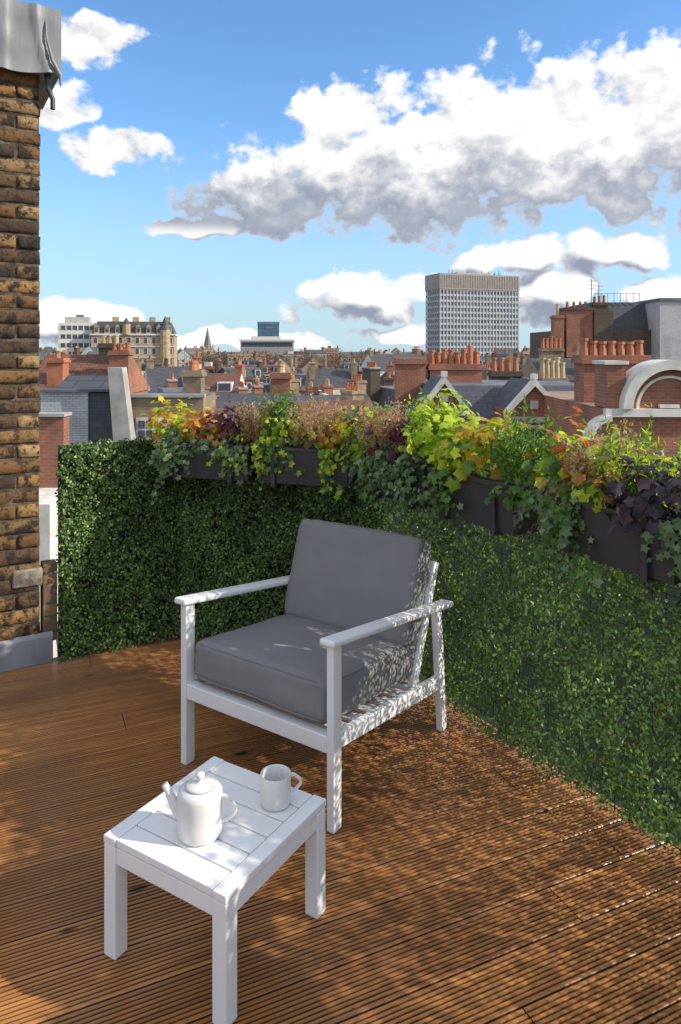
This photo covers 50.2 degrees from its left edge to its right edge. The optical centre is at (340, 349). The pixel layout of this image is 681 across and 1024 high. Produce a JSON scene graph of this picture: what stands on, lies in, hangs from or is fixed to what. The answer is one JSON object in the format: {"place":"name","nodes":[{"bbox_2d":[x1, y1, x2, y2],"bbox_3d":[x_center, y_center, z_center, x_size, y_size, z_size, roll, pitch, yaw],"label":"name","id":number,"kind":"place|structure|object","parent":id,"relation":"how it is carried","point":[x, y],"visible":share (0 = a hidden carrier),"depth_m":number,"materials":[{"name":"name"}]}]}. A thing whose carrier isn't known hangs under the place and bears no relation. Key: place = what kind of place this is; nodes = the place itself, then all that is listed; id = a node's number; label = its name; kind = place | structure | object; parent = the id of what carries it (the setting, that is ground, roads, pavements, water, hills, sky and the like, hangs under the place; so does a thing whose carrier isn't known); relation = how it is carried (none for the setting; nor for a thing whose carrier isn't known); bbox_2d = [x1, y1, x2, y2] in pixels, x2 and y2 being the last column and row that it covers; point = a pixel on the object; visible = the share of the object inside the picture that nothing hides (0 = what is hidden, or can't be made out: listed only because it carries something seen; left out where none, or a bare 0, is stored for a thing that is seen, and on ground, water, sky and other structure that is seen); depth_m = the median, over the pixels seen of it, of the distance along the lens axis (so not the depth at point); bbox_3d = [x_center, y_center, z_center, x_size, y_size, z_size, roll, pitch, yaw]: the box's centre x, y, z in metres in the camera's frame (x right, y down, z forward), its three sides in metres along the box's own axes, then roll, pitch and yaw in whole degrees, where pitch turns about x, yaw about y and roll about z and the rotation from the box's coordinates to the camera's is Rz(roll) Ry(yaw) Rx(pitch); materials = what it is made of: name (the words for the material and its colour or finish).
{"place":"outdoors","nodes":[
{"label":"outdoors","id":0,"kind":"place"},
{"bbox_2d":[45,18,62,85],"bbox_3d":[-1.439,-1.495,3.651,0.082,0.331,0.028,0,0,-30],"label":"lead flap","id":1,"kind":"object","parent":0,"point":[59,73],"visible":1,"depth_m":3.64,"materials":[{"name":"grey metal"}]},
{"bbox_2d":[39,412,71,657],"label":"red brick parapet house","id":2,"kind":"structure","parent":0,"point":[53,430],"depth_m":16.80,"materials":[{"name":"white paint"}]},
{"bbox_2d":[40,367,135,444],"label":"slate hung house","id":3,"kind":"structure","parent":0,"point":[98,406],"depth_m":22.30,"materials":[{"name":"grey tile"}]},
{"bbox_2d":[39,335,149,411],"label":"clay tiled house","id":4,"kind":"structure","parent":0,"point":[57,368],"depth_m":34.87,"materials":[{"name":"red tile"}]},
{"bbox_2d":[17,0,680,351],"label":"sky","id":5,"kind":"structure","parent":0,"point":[226,167],"materials":[{"name":"blue"}]},
{"bbox_2d":[217,352,520,355],"bbox_3d":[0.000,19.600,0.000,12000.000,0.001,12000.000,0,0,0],"label":"ground","id":6,"kind":"structure","parent":0,"point":[347,353],"depth_m":4578.31,"materials":[{"name":"grey"}]},
{"bbox_2d":[39,347,56,355],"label":"yellow brick townhouse","id":7,"kind":"structure","parent":6,"relation":"on","point":[45,351],"depth_m":401.97,"materials":[{"name":"white paint"}]},
{"bbox_2d":[58,315,95,353],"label":"modern apartment block","id":8,"kind":"structure","parent":6,"relation":"on","point":[74,332],"depth_m":217.19,"materials":[{"name":"white concrete"}]},
{"bbox_2d":[74,346,98,353],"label":"white stucco townhouse","id":9,"kind":"structure","parent":6,"relation":"on","point":[85,351],"depth_m":200.28,"materials":[{"name":"red brick"}]},
{"bbox_2d":[90,316,177,365],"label":"grand hotel","id":10,"kind":"structure","parent":6,"relation":"on","point":[155,340],"depth_m":217.71,"materials":[{"name":"beige stone"}]},
{"bbox_2d":[141,356,167,372],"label":"white stucco townhouse","id":11,"kind":"structure","parent":6,"relation":"on","point":[143,366],"depth_m":192.56,"materials":[{"name":"red brick"}]},
{"bbox_2d":[145,350,203,391],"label":"white stucco townhouse","id":12,"kind":"structure","parent":6,"relation":"on","point":[156,378],"depth_m":86.18,"materials":[{"name":"red tile"}]},
{"bbox_2d":[157,386,209,391],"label":"white stucco townhouse","id":13,"kind":"structure","parent":6,"relation":"on","point":[177,389],"depth_m":56.55,"materials":[{"name":"red brick"}]},
{"bbox_2d":[178,349,197,365],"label":"white stucco townhouse","id":14,"kind":"structure","parent":6,"relation":"on","point":[181,356],"depth_m":310.06,"materials":[{"name":"white paint"}]},
{"bbox_2d":[201,327,213,353],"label":"church spire","id":15,"kind":"structure","parent":6,"relation":"on","point":[207,343],"depth_m":443.28,"materials":[{"name":"grey stone"}]},
{"bbox_2d":[166,374,248,402],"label":"red brick townhouse","id":16,"kind":"structure","parent":6,"relation":"on","point":[172,382],"depth_m":69.81,"materials":[{"name":"red brick"}]},
{"bbox_2d":[130,360,295,501],"bbox_3d":[-4.200,9.990,25.900,4.900,19.219,6.400,0,0,0],"label":"yellow brick rear extension","id":17,"kind":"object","parent":6,"relation":"on","point":[193,376],"visible":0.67,"depth_m":24.42,"materials":[{"name":"beige brick"}]},
{"bbox_2d":[198,354,246,394],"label":"white stucco townhouse","id":18,"kind":"structure","parent":6,"relation":"on","point":[217,383],"depth_m":82.24,"materials":[{"name":"red brick"}]},
{"bbox_2d":[223,349,252,366],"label":"yellow brick townhouse","id":19,"kind":"structure","parent":6,"relation":"on","point":[248,354],"depth_m":312.50,"materials":[{"name":"beige brick"}]},
{"bbox_2d":[214,358,265,393],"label":"sooty brick townhouse","id":20,"kind":"structure","parent":6,"relation":"on","point":[251,373],"depth_m":156.54,"materials":[{"name":"white paint"}]},
{"bbox_2d":[237,358,280,382],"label":"sooty brick townhouse","id":21,"kind":"structure","parent":6,"relation":"on","point":[267,369],"depth_m":192.27,"materials":[{"name":"white paint"}]},
{"bbox_2d":[239,336,295,354],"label":"white office block","id":22,"kind":"structure","parent":6,"relation":"on","point":[273,344],"depth_m":632.00,"materials":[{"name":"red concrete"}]},
{"bbox_2d":[257,322,278,335],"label":"glass tower","id":23,"kind":"structure","parent":6,"relation":"on","point":[268,328],"depth_m":660.00,"materials":[{"name":"blue glass"}]},
{"bbox_2d":[263,357,293,371],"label":"stone townhouse","id":24,"kind":"structure","parent":6,"relation":"on","point":[287,367],"depth_m":245.52,"materials":[{"name":"beige stone"}]},
{"bbox_2d":[251,381,321,395],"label":"red brick townhouse","id":25,"kind":"structure","parent":6,"relation":"on","point":[256,388],"depth_m":71.59,"materials":[{"name":"red brick"}]},
{"bbox_2d":[283,350,303,367],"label":"yellow brick townhouse","id":26,"kind":"structure","parent":6,"relation":"on","point":[292,356],"depth_m":306.94,"materials":[{"name":"white paint"}]},
{"bbox_2d":[291,367,317,395],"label":"yellow brick townhouse","id":27,"kind":"structure","parent":6,"relation":"on","point":[301,378],"depth_m":122.61,"materials":[{"name":"white paint"}]},
{"bbox_2d":[294,357,326,372],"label":"yellow brick townhouse","id":28,"kind":"structure","parent":6,"relation":"on","point":[304,365],"depth_m":246.49,"materials":[{"name":"white paint"}]},
{"bbox_2d":[303,347,326,360],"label":"yellow brick townhouse","id":29,"kind":"structure","parent":6,"relation":"on","point":[306,351],"depth_m":401.07,"materials":[{"name":"beige brick"}]},
{"bbox_2d":[269,382,377,426],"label":"stone townhouse","id":30,"kind":"structure","parent":6,"relation":"on","point":[351,393],"depth_m":49.00,"materials":[{"name":"beige stone"}]},
{"bbox_2d":[319,379,340,394],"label":"white stucco townhouse","id":31,"kind":"structure","parent":6,"relation":"on","point":[326,388],"depth_m":67.46,"materials":[{"name":"red brick"}]},
{"bbox_2d":[321,345,338,361],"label":"red brick townhouse","id":32,"kind":"structure","parent":6,"relation":"on","point":[331,350],"depth_m":538.07,"materials":[{"name":"brick"}]},
{"bbox_2d":[304,359,356,394],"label":"yellow brick townhouse","id":33,"kind":"structure","parent":6,"relation":"on","point":[319,376],"depth_m":104.65,"materials":[{"name":"white paint"}]},
{"bbox_2d":[292,372,374,408],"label":"yellow brick townhouse","id":34,"kind":"structure","parent":6,"relation":"on","point":[357,378],"depth_m":56.15,"materials":[{"name":"white paint"}]},
{"bbox_2d":[183,348,491,367],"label":"distant trees","id":35,"kind":"object","parent":6,"relation":"on","point":[267,357],"visible":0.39,"depth_m":293.91,"materials":[{"name":"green plant"}]},
{"bbox_2d":[341,350,363,362],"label":"yellow brick townhouse","id":36,"kind":"structure","parent":6,"relation":"on","point":[345,358],"depth_m":310.41,"materials":[{"name":"beige brick"}]},
{"bbox_2d":[54,657,679,1023],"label":"terrace building","id":37,"kind":"structure","parent":6,"relation":"on","point":[536,747],"depth_m":2.76,"materials":[{"name":"brick"}]},
{"bbox_2d":[0,634,680,1023],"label":"wooden deck","id":38,"kind":"structure","parent":37,"relation":"on","point":[454,860],"depth_m":2.17,"materials":[{"name":"brown wood"}]},
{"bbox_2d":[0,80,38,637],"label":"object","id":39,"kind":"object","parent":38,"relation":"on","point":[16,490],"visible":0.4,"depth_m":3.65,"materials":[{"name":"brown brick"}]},
{"bbox_2d":[0,631,52,672],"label":"lead upstand","id":40,"kind":"object","parent":38,"relation":"on","point":[16,653],"visible":0.8,"depth_m":3.65,"materials":[{"name":"grey metal"}]},
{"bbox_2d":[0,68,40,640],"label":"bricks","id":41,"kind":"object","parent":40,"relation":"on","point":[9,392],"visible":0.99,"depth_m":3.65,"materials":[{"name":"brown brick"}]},
{"bbox_2d":[0,0,60,72],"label":"awning","id":42,"kind":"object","parent":41,"relation":"on","point":[23,46],"depth_m":3.61,"materials":[{"name":"grey metal"}]},
{"bbox_2d":[12,565,42,588],"bbox_3d":[-1.594,1.155,3.693,0.142,0.090,0.070,0,0,-30],"label":"repair stone","id":43,"kind":"object","parent":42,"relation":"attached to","point":[27,578],"visible":0.82,"depth_m":3.66,"materials":[{"name":"beige stone"}]},
{"bbox_2d":[0,67,58,109],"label":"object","id":44,"kind":"object","parent":42,"relation":"attached to","point":[43,96],"visible":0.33,"depth_m":3.84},
{"bbox_2d":[44,73,54,109],"bbox_3d":[-1.478,-1.311,3.688,0.054,0.182,0.036,0,0,0],"label":"bracket","id":45,"kind":"object","parent":42,"relation":"attached to","point":[47,77],"visible":1,"depth_m":3.68,"materials":[{"name":"grey metal"}]},
{"bbox_2d":[41,559,56,639],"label":"side pier","id":46,"kind":"structure","parent":40,"relation":"on","point":[49,602],"depth_m":3.74,"materials":[{"name":"brick"}]},
{"bbox_2d":[54,435,188,663],"bbox_3d":[-1.153,1.035,3.888,0.711,1.148,0.126,0,0,-29],"label":"boxwood hedge panel","id":47,"kind":"object","parent":38,"relation":"on","point":[120,547],"visible":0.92,"depth_m":3.86,"materials":[{"name":"green plant"}]},
{"bbox_2d":[104,756,325,1023],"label":"side table","id":48,"kind":"object","parent":38,"relation":"on","point":[232,869],"visible":0.85,"depth_m":1.90,"materials":[{"name":"white wood"}]},
{"bbox_2d":[161,771,236,846],"bbox_3d":[-0.374,1.200,1.924,0.118,0.161,0.181,0,0,67],"label":"teapot","id":49,"kind":"object","parent":48,"relation":"on","point":[196,805],"visible":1,"depth_m":1.89,"materials":[{"name":"ceramic"}]},
{"bbox_2d":[260,764,301,811],"bbox_3d":[-0.175,1.237,2.058,0.086,0.088,0.109,0,0,44],"label":"mug","id":50,"kind":"object","parent":48,"relation":"on","point":[276,791],"visible":1,"depth_m":2.02,"materials":[{"name":"ceramic"}]},
{"bbox_2d":[174,437,386,639],"bbox_3d":[-0.335,1.035,3.871,1.221,1.146,0.130,0,0,18],"label":"boxwood hedge panel","id":51,"kind":"object","parent":38,"relation":"on","point":[235,534],"visible":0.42,"depth_m":3.92,"materials":[{"name":"green plant"}]},
{"bbox_2d":[160,440,261,483],"bbox_3d":[-0.689,0.589,3.860,0.536,0.200,0.200,0,0,18],"label":"planter box","id":52,"kind":"object","parent":51,"relation":"attached to","point":[198,468],"visible":0.54,"depth_m":3.78,"materials":[{"name":"black plastic"}]},
{"bbox_2d":[140,395,199,444],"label":"heuchera plant","id":53,"kind":"object","parent":52,"relation":"in","point":[170,417],"visible":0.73,"depth_m":3.88,"materials":[{"name":"yellow plant"}]},
{"bbox_2d":[148,421,196,505],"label":"trailing ivy","id":54,"kind":"object","parent":52,"relation":"in","point":[165,452],"visible":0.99,"depth_m":3.78,"materials":[{"name":"green plant"}]},
{"bbox_2d":[170,401,226,443],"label":"heuchera plant","id":55,"kind":"object","parent":52,"relation":"in","point":[192,425],"visible":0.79,"depth_m":3.80,"materials":[{"name":"orange plant"}]},
{"bbox_2d":[181,430,218,460],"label":"trailing ivy","id":56,"kind":"object","parent":52,"relation":"in","point":[204,448],"visible":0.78,"depth_m":3.74,"materials":[{"name":"green plant"}]},
{"bbox_2d":[196,400,259,446],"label":"burgundy heuchera plant","id":57,"kind":"object","parent":52,"relation":"in","point":[229,425],"visible":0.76,"depth_m":3.75,"materials":[{"name":"purple plant"}]},
{"bbox_2d":[206,426,253,485],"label":"trailing ivy","id":58,"kind":"object","parent":52,"relation":"in","point":[233,457],"visible":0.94,"depth_m":3.68,"materials":[{"name":"green plant"}]},
{"bbox_2d":[255,443,356,489],"bbox_3d":[-0.170,0.589,3.692,0.506,0.200,0.200,0,0,18],"label":"planter box","id":59,"kind":"object","parent":51,"relation":"attached to","point":[306,459],"visible":0.48,"depth_m":3.61,"materials":[{"name":"black plastic"}]},
{"bbox_2d":[233,394,281,441],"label":"heather plant","id":60,"kind":"object","parent":59,"relation":"in","point":[254,424],"visible":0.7,"depth_m":3.71,"materials":[{"name":"pink plant"}]},
{"bbox_2d":[250,395,304,446],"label":"lime heuchera plant","id":61,"kind":"object","parent":59,"relation":"in","point":[285,433],"visible":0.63,"depth_m":3.66,"materials":[{"name":"green plant"}]},
{"bbox_2d":[250,428,305,489],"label":"trailing ivy","id":62,"kind":"object","parent":59,"relation":"in","point":[259,456],"visible":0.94,"depth_m":3.62,"materials":[{"name":"green plant"}]},
{"bbox_2d":[264,383,300,440],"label":"evergreen shrub","id":63,"kind":"object","parent":59,"relation":"in","point":[285,404],"visible":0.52,"depth_m":3.72,"materials":[{"name":"green plant"}]},
{"bbox_2d":[288,421,328,449],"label":"heuchera plant","id":64,"kind":"object","parent":59,"relation":"in","point":[307,445],"visible":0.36,"depth_m":3.61,"materials":[{"name":"green plant"}]},
{"bbox_2d":[286,387,353,446],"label":"heather plant","id":65,"kind":"object","parent":59,"relation":"in","point":[315,419],"visible":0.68,"depth_m":3.60,"materials":[{"name":"pink plant"}]},
{"bbox_2d":[315,432,344,500],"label":"trailing ivy","id":66,"kind":"object","parent":59,"relation":"in","point":[323,454],"visible":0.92,"depth_m":3.52,"materials":[{"name":"green plant"}]},
{"bbox_2d":[311,406,375,449],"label":"heuchera plant","id":67,"kind":"object","parent":59,"relation":"in","point":[347,426],"visible":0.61,"depth_m":3.55,"materials":[{"name":"orange plant"}]},
{"bbox_2d":[174,519,452,833],"bbox_3d":[-0.080,1.188,2.948,0.758,0.828,0.886,0,0,35],"label":"outdoor armchair","id":68,"kind":"object","parent":38,"relation":"on","point":[329,651],"visible":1,"depth_m":2.81,"materials":[{"name":"grey fabric"}]},
{"bbox_2d":[374,449,680,856],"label":"boxwood hedge panel","id":69,"kind":"object","parent":38,"relation":"on","point":[646,738],"visible":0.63,"depth_m":2.65,"materials":[{"name":"green plant"}]},
{"bbox_2d":[364,452,435,509],"bbox_3d":[0.312,0.589,3.292,0.200,0.200,0.456,0,0,-31],"label":"planter box","id":70,"kind":"object","parent":69,"relation":"attached to","point":[419,472],"visible":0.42,"depth_m":3.12,"materials":[{"name":"black plastic"}]},
{"bbox_2d":[338,432,367,475],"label":"trailing ivy","id":71,"kind":"object","parent":70,"relation":"in","point":[348,462],"visible":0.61,"depth_m":3.47,"materials":[{"name":"green plant"}]},
{"bbox_2d":[334,401,401,455],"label":"heuchera plant","id":72,"kind":"object","parent":70,"relation":"in","point":[355,441],"visible":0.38,"depth_m":3.50,"materials":[{"name":"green plant"}]},
{"bbox_2d":[351,435,401,518],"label":"trailing ivy","id":73,"kind":"object","parent":70,"relation":"in","point":[372,476],"visible":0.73,"depth_m":3.29,"materials":[{"name":"green plant"}]},
{"bbox_2d":[351,396,413,448],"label":"heather plant","id":74,"kind":"object","parent":70,"relation":"in","point":[379,432],"visible":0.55,"depth_m":3.38,"materials":[{"name":"pink plant"}]},
{"bbox_2d":[364,401,442,460],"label":"burgundy heuchera plant","id":75,"kind":"object","parent":70,"relation":"in","point":[397,433],"visible":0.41,"depth_m":3.20,"materials":[{"name":"purple plant"}]},
{"bbox_2d":[380,443,432,528],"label":"trailing ivy","id":76,"kind":"object","parent":70,"relation":"in","point":[405,478],"visible":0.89,"depth_m":3.12,"materials":[{"name":"green plant"}]},
{"bbox_2d":[402,384,464,447],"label":"evergreen shrub","id":77,"kind":"object","parent":70,"relation":"in","point":[435,427],"visible":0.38,"depth_m":3.12,"materials":[{"name":"green plant"}]},
{"bbox_2d":[427,467,544,535],"bbox_3d":[0.570,0.589,2.864,0.200,0.200,0.496,0,0,-31],"label":"planter box","id":78,"kind":"object","parent":69,"relation":"attached to","point":[495,517],"visible":0.51,"depth_m":2.73,"materials":[{"name":"black plastic"}]},
{"bbox_2d":[396,388,480,463],"bbox_3d":[0.417,0.333,3.091,0.406,0.338,0.385,0,0,-36],"label":"lime heuchera plant","id":79,"kind":"object","parent":78,"relation":"in","point":[430,440],"visible":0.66,"depth_m":3.03,"materials":[{"name":"green plant"}]},
{"bbox_2d":[413,446,463,517],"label":"trailing ivy","id":80,"kind":"object","parent":78,"relation":"in","point":[435,480],"visible":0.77,"depth_m":2.90,"materials":[{"name":"green plant"}]},
{"bbox_2d":[428,411,489,491],"bbox_3d":[0.501,0.399,2.979,0.290,0.296,0.402,0,0,0],"label":"lime heuchera plant","id":81,"kind":"object","parent":78,"relation":"in","point":[438,451],"visible":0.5,"depth_m":2.89,"materials":[{"name":"green plant"}]},
{"bbox_2d":[441,408,541,480],"bbox_3d":[0.596,0.370,2.834,0.352,0.290,0.317,0,0,24],"label":"heuchera plant","id":82,"kind":"object","parent":78,"relation":"in","point":[472,461],"visible":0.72,"depth_m":2.77,"materials":[{"name":"green plant"}]},
{"bbox_2d":[484,461,546,512],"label":"trailing ivy","id":83,"kind":"object","parent":78,"relation":"in","point":[514,491],"visible":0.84,"depth_m":2.56,"materials":[{"name":"green plant"}]},
{"bbox_2d":[480,393,570,482],"bbox_3d":[0.676,0.331,2.672,0.316,0.345,0.344,0,0,0],"label":"evergreen shrub","id":84,"kind":"object","parent":78,"relation":"in","point":[507,462],"visible":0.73,"depth_m":2.63,"materials":[{"name":"green plant"}]},
{"bbox_2d":[543,490,680,584],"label":"planter box","id":85,"kind":"object","parent":69,"relation":"attached to","point":[618,547],"visible":0.4,"depth_m":2.23,"materials":[{"name":"black plastic"}]},
{"bbox_2d":[520,471,604,588],"bbox_3d":[0.733,0.575,2.373,0.247,0.363,0.256,0,0,0],"label":"trailing ivy","id":86,"kind":"object","parent":85,"relation":"in","point":[562,521],"visible":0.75,"depth_m":2.36,"materials":[{"name":"green plant"}]},
{"bbox_2d":[521,406,616,498],"bbox_3d":[0.791,0.349,2.478,0.358,0.311,0.360,0,0,0],"label":"heuchera plant","id":87,"kind":"object","parent":85,"relation":"in","point":[548,464],"visible":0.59,"depth_m":2.44,"materials":[{"name":"green plant"}]},
{"bbox_2d":[562,418,670,496],"bbox_3d":[0.877,0.347,2.351,0.348,0.250,0.343,0,0,0],"label":"heather plant","id":88,"kind":"object","parent":85,"relation":"in","point":[585,467],"visible":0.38,"depth_m":2.30,"materials":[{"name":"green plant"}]},
{"bbox_2d":[570,442,673,515],"bbox_3d":[0.895,0.406,2.286,0.364,0.229,0.342,0,0,0],"label":"heuchera plant","id":89,"kind":"object","parent":85,"relation":"in","point":[586,492],"visible":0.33,"depth_m":2.25,"materials":[{"name":"green plant"}]},
{"bbox_2d":[578,403,680,506],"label":"evergreen shrub","id":90,"kind":"object","parent":85,"relation":"in","point":[637,459],"visible":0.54,"depth_m":2.22,"materials":[{"name":"green plant"}]},
{"bbox_2d":[600,451,680,550],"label":"purple heuchera plant","id":91,"kind":"object","parent":85,"relation":"in","point":[650,489],"visible":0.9,"depth_m":2.10,"materials":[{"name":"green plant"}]},
{"bbox_3d":[1.170,0.589,1.871,0.200,0.200,0.496,0,0,-31],"label":"planter box","id":92,"kind":"object","parent":69,"relation":"on","visible":0},
{"bbox_2d":[640,503,680,587],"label":"trailing ivy","id":93,"kind":"object","parent":92,"relation":"in","point":[666,533],"visible":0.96,"depth_m":2.02,"materials":[{"name":"green plant"}]},
{"bbox_2d":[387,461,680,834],"bbox_3d":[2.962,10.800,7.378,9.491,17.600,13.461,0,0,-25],"label":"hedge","id":94,"kind":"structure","parent":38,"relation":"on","point":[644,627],"depth_m":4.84,"materials":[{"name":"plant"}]},
{"bbox_2d":[362,361,393,419],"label":"red brick townhouse","id":95,"kind":"structure","parent":6,"relation":"on","point":[375,391],"depth_m":61.08,"materials":[{"name":"white paint"}]},
{"bbox_2d":[359,346,423,375],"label":"white stucco townhouse","id":96,"kind":"structure","parent":6,"relation":"on","point":[381,360],"depth_m":157.49,"materials":[{"name":"red brick"}]},
{"bbox_2d":[425,270,519,357],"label":"office tower","id":97,"kind":"structure","parent":6,"relation":"on","point":[479,312],"depth_m":454.39,"materials":[{"name":"white concrete"}]},
{"bbox_2d":[390,345,573,461],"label":"red brick mansion block","id":98,"kind":"structure","parent":6,"relation":"on","point":[500,390],"depth_m":26.70,"materials":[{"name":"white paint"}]},
{"bbox_2d":[485,352,526,366],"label":"yellow brick townhouse","id":99,"kind":"structure","parent":6,"relation":"on","point":[523,359],"depth_m":156.42,"materials":[{"name":"white paint"}]},
{"bbox_2d":[530,279,680,360],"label":"sooty brick block","id":100,"kind":"structure","parent":6,"relation":"on","point":[654,325],"depth_m":55.60,"materials":[{"name":"brown brick"}]},
{"bbox_2d":[544,338,680,463],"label":"arched gable house","id":101,"kind":"structure","parent":6,"relation":"on","point":[620,382],"depth_m":16.80,"materials":[{"name":"red brick"}]},
{"bbox_2d":[520,336,588,382],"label":"yellow brick house","id":102,"kind":"structure","parent":0,"point":[548,349],"depth_m":48.89,"materials":[{"name":"beige brick"}]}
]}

